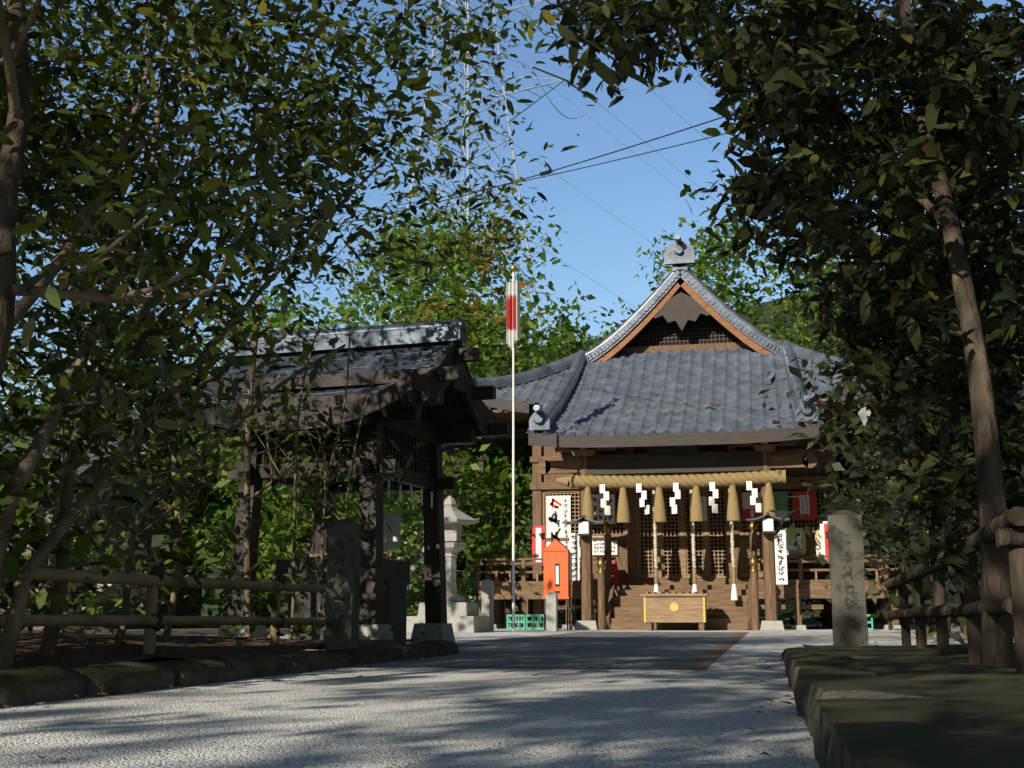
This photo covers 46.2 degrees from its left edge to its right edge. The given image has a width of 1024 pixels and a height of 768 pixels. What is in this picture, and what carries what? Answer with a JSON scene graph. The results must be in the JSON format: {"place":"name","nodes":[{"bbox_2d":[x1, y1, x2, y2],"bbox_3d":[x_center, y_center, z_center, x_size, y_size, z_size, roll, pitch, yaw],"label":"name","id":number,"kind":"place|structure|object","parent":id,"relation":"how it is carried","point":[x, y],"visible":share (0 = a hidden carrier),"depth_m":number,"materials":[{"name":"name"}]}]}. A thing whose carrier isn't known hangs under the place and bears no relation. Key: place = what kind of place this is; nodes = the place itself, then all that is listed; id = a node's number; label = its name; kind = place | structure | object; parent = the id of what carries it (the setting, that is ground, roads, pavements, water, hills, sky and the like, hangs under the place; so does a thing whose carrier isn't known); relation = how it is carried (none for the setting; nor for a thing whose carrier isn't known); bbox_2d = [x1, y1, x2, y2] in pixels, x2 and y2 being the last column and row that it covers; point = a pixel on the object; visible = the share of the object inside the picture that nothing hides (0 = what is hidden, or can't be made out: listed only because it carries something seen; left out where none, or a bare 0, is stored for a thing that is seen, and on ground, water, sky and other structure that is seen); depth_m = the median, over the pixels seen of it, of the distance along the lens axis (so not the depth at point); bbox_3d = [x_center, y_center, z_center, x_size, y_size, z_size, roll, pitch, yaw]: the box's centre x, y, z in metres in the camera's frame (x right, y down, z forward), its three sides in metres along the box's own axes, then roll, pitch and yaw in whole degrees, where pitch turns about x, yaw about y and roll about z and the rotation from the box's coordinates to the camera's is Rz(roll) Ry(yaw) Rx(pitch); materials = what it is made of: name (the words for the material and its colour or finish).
{"place":"outdoors","nodes":[
{"label":"outdoors","id":0,"kind":"place"},
{"bbox_2d":[0,629,419,667],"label":"bank","id":1,"kind":"structure","parent":0,"point":[107,650],"depth_m":6.98,"materials":[{"name":"soil"}]},
{"bbox_2d":[0,48,108,630],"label":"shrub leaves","id":2,"kind":"object","parent":1,"relation":"on","point":[12,571],"visible":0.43,"depth_m":6.37,"materials":[{"name":"green plant"}]},
{"bbox_2d":[35,624,959,662],"bbox_3d":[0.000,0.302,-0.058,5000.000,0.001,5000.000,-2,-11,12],"label":"ground sheet","id":3,"kind":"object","parent":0,"point":[192,631],"depth_m":22.93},
{"bbox_2d":[0,414,367,644],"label":"undergrowth leaves","id":4,"kind":"object","parent":3,"relation":"on","point":[84,541],"visible":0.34,"depth_m":8.11,"materials":[{"name":"green plant"}]},
{"bbox_2d":[0,0,579,643],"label":"canopy leaves","id":5,"kind":"object","parent":3,"relation":"on","point":[152,260],"visible":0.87,"depth_m":6.87,"materials":[{"name":"green plant"}]},
{"bbox_2d":[0,0,1013,666],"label":"tree trunks","id":6,"kind":"object","parent":3,"relation":"on","point":[996,640],"visible":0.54,"depth_m":5.41,"materials":[{"name":"brown plant"}]},
{"bbox_2d":[297,11,797,231],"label":"service cables","id":7,"kind":"object","parent":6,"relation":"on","point":[543,173],"visible":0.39,"depth_m":20.43,"materials":[{"name":"black rubber"}]},
{"bbox_2d":[0,624,1014,767],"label":"gravel court","id":8,"kind":"object","parent":3,"relation":"on","point":[438,717],"visible":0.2,"depth_m":3.56,"materials":[{"name":"grey gravel"}]},
{"bbox_2d":[276,552,409,644],"bbox_3d":[-1.544,2.042,11.343,1.195,0.880,0.825,-3,-11,17],"label":"water basin","id":9,"kind":"object","parent":8,"relation":"on","point":[396,577],"visible":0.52,"depth_m":11.13,"materials":[{"name":"stone"}]},
{"bbox_2d":[177,347,509,643],"bbox_3d":[-1.601,1.110,11.581,2.863,2.800,2.287,-2,-11,12],"label":"temizuya frame","id":10,"kind":"object","parent":8,"relation":"on","point":[400,426],"visible":0.62,"depth_m":11.11,"materials":[{"name":"brown wood"}]},
{"bbox_2d":[169,319,494,460],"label":"gate roof","id":11,"kind":"structure","parent":10,"relation":"on","point":[427,344],"depth_m":11.56,"materials":[{"name":"grey tile"}]},
{"bbox_2d":[406,496,489,632],"bbox_3d":[-1.147,3.271,21.905,1.250,2.460,1.250,-2,-11,12],"label":"stone lantern","id":12,"kind":"object","parent":8,"relation":"on","point":[463,616],"visible":0.7,"depth_m":21.69,"materials":[{"name":"stone"}]},
{"bbox_2d":[0,640,1023,767],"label":"kerb stones","id":13,"kind":"object","parent":8,"relation":"on","point":[852,712],"visible":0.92,"depth_m":3.21,"materials":[{"name":"grey stone"}]},
{"bbox_2d":[2,628,1022,758],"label":"fallen leaves","id":14,"kind":"object","parent":8,"relation":"on","point":[254,639],"visible":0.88,"depth_m":5.93,"materials":[{"name":"brown plant"}]},
{"bbox_2d":[506,264,519,630],"bbox_3d":[0.028,1.153,23.705,0.266,7.300,0.171,-2,-11,12],"label":"flagpole","id":15,"kind":"object","parent":8,"relation":"on","point":[512,310],"visible":0.95,"depth_m":24.06,"materials":[{"name":"white metal"}]},
{"bbox_2d":[481,579,557,630],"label":"stone posts","id":16,"kind":"object","parent":8,"relation":"on","point":[487,597],"visible":0.87,"depth_m":23.04,"materials":[{"name":"stone"}]},
{"bbox_2d":[543,539,571,629],"bbox_3d":[0.953,4.216,25.256,0.562,1.872,0.395,-2,-11,12],"label":"omikuji box","id":17,"kind":"object","parent":8,"relation":"on","point":[556,559],"visible":0.78,"depth_m":25.14,"materials":[{"name":"orange wood"}]},
{"bbox_2d":[640,592,708,630],"bbox_3d":[3.294,4.574,24.176,1.331,0.759,0.686,-2,-11,12],"label":"offering box","id":18,"kind":"object","parent":8,"relation":"on","point":[676,607],"visible":0.99,"depth_m":23.90,"materials":[{"name":"brown wood"}]},
{"bbox_2d":[528,427,824,629],"bbox_3d":[3.591,3.184,25.878,6.240,4.134,2.630,-2,-11,12],"label":"shrine porch","id":19,"kind":"object","parent":8,"relation":"on","point":[678,459],"visible":0.66,"depth_m":25.17,"materials":[{"name":"brown wood"}]},
{"bbox_2d":[458,234,916,482],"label":"shrine roof","id":20,"kind":"structure","parent":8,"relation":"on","point":[567,398],"depth_m":27.64,"materials":[{"name":"grey tile"}]},
{"bbox_2d":[556,470,785,523],"bbox_3d":[3.279,2.357,25.055,4.789,1.037,0.397,-2,-11,12],"label":"shimenawa rope","id":21,"kind":"object","parent":20,"relation":"attached to","point":[732,481],"visible":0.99,"depth_m":24.96,"materials":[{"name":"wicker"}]},
{"bbox_2d":[562,512,789,583],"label":"lanterns","id":22,"kind":"object","parent":20,"relation":"attached to","point":[780,555],"visible":0.95,"depth_m":24.41,"materials":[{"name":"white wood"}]},
{"bbox_2d":[532,491,828,584],"bbox_3d":[3.616,3.275,25.982,6.531,2.059,2.190,-2,-11,12],"label":"poster banner","id":23,"kind":"object","parent":20,"relation":"attached to","point":[558,510],"visible":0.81,"depth_m":26.80,"materials":[{"name":"white paper"}]},
{"bbox_2d":[589,278,780,361],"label":"roof gable","id":24,"kind":"structure","parent":20,"relation":"on","point":[684,322],"depth_m":30.02,"materials":[{"name":"brown wood"}]},
{"bbox_2d":[652,444,737,599],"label":"bell ropes","id":25,"kind":"object","parent":20,"relation":"hanging from","point":[734,594],"visible":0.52,"depth_m":25.26,"materials":[{"name":"white fabric"}]},
{"bbox_2d":[474,522,900,629],"bbox_3d":[4.407,4.812,29.505,9.194,2.330,9.846,-2,-11,12],"label":"shrine veranda","id":26,"kind":"object","parent":8,"relation":"on","point":[624,607],"visible":0.63,"depth_m":25.49,"materials":[{"name":"brown wood"}]},
{"bbox_2d":[492,397,884,585],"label":"shrine building","id":27,"kind":"structure","parent":8,"relation":"on","point":[634,556],"depth_m":27.18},
{"bbox_2d":[506,614,872,629],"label":"crates","id":28,"kind":"object","parent":8,"relation":"on","point":[526,621],"visible":0.62,"depth_m":25.61,"materials":[{"name":"teal plastic"}]},
{"bbox_2d":[0,1,1023,643],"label":"thicket leaves","id":29,"kind":"object","parent":3,"relation":"on","point":[878,517],"visible":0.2,"depth_m":17.43,"materials":[{"name":"green plant"}]},
{"bbox_2d":[0,307,1023,637],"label":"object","id":30,"kind":"structure","parent":3,"relation":"on","point":[146,533],"depth_m":28.69,"materials":[{"name":"plant"}]},
{"bbox_2d":[26,153,1023,626],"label":"tree leaves","id":31,"kind":"object","parent":3,"relation":"on","point":[492,481],"visible":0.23,"depth_m":32.87,"materials":[{"name":"green plant"}]},
{"bbox_2d":[205,215,558,379],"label":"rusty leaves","id":32,"kind":"object","parent":31,"relation":"on","point":[488,263],"visible":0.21,"depth_m":34.44,"materials":[{"name":"green plant"}]},
{"bbox_2d":[0,0,1023,412],"label":"sky","id":33,"kind":"structure","parent":0,"point":[598,245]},
{"bbox_2d":[354,632,748,668],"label":"paved path","id":34,"kind":"structure","parent":0,"point":[643,650],"depth_m":10.07,"materials":[{"name":"grey stone"}]},
{"bbox_2d":[134,292,1022,623],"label":"wooded hill","id":35,"kind":"structure","parent":0,"point":[786,614],"depth_m":59.79,"materials":[{"name":"green plant"}]},
{"bbox_2d":[69,0,782,346],"bbox_3d":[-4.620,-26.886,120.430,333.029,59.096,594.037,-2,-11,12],"label":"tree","id":36,"kind":"object","parent":35,"relation":"on","point":[509,136],"visible":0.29,"depth_m":119.65,"materials":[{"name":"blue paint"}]},
{"bbox_2d":[777,526,820,584],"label":"sake barrels","id":37,"kind":"object","parent":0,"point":[795,547],"visible":0.27,"depth_m":25.85,"materials":[{"name":"wicker"}]},
{"bbox_2d":[803,643,1023,736],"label":"bank","id":38,"kind":"structure","parent":0,"point":[985,698],"depth_m":3.98,"materials":[{"name":"green plant"}]},
{"bbox_2d":[0,507,1023,673],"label":"bamboo fences","id":39,"kind":"object","parent":38,"relation":"on","point":[1005,529],"visible":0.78,"depth_m":6.04,"materials":[{"name":"brown plant"}]},
{"bbox_2d":[325,509,868,649],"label":"stone pillars","id":40,"kind":"structure","parent":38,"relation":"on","point":[846,563],"depth_m":7.98,"materials":[{"name":"grey stone"}]},
{"bbox_2d":[524,0,1023,627],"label":"tree leaves","id":41,"kind":"object","parent":38,"relation":"on","point":[818,66],"visible":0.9,"depth_m":5.53,"materials":[{"name":"green plant"}]}
]}

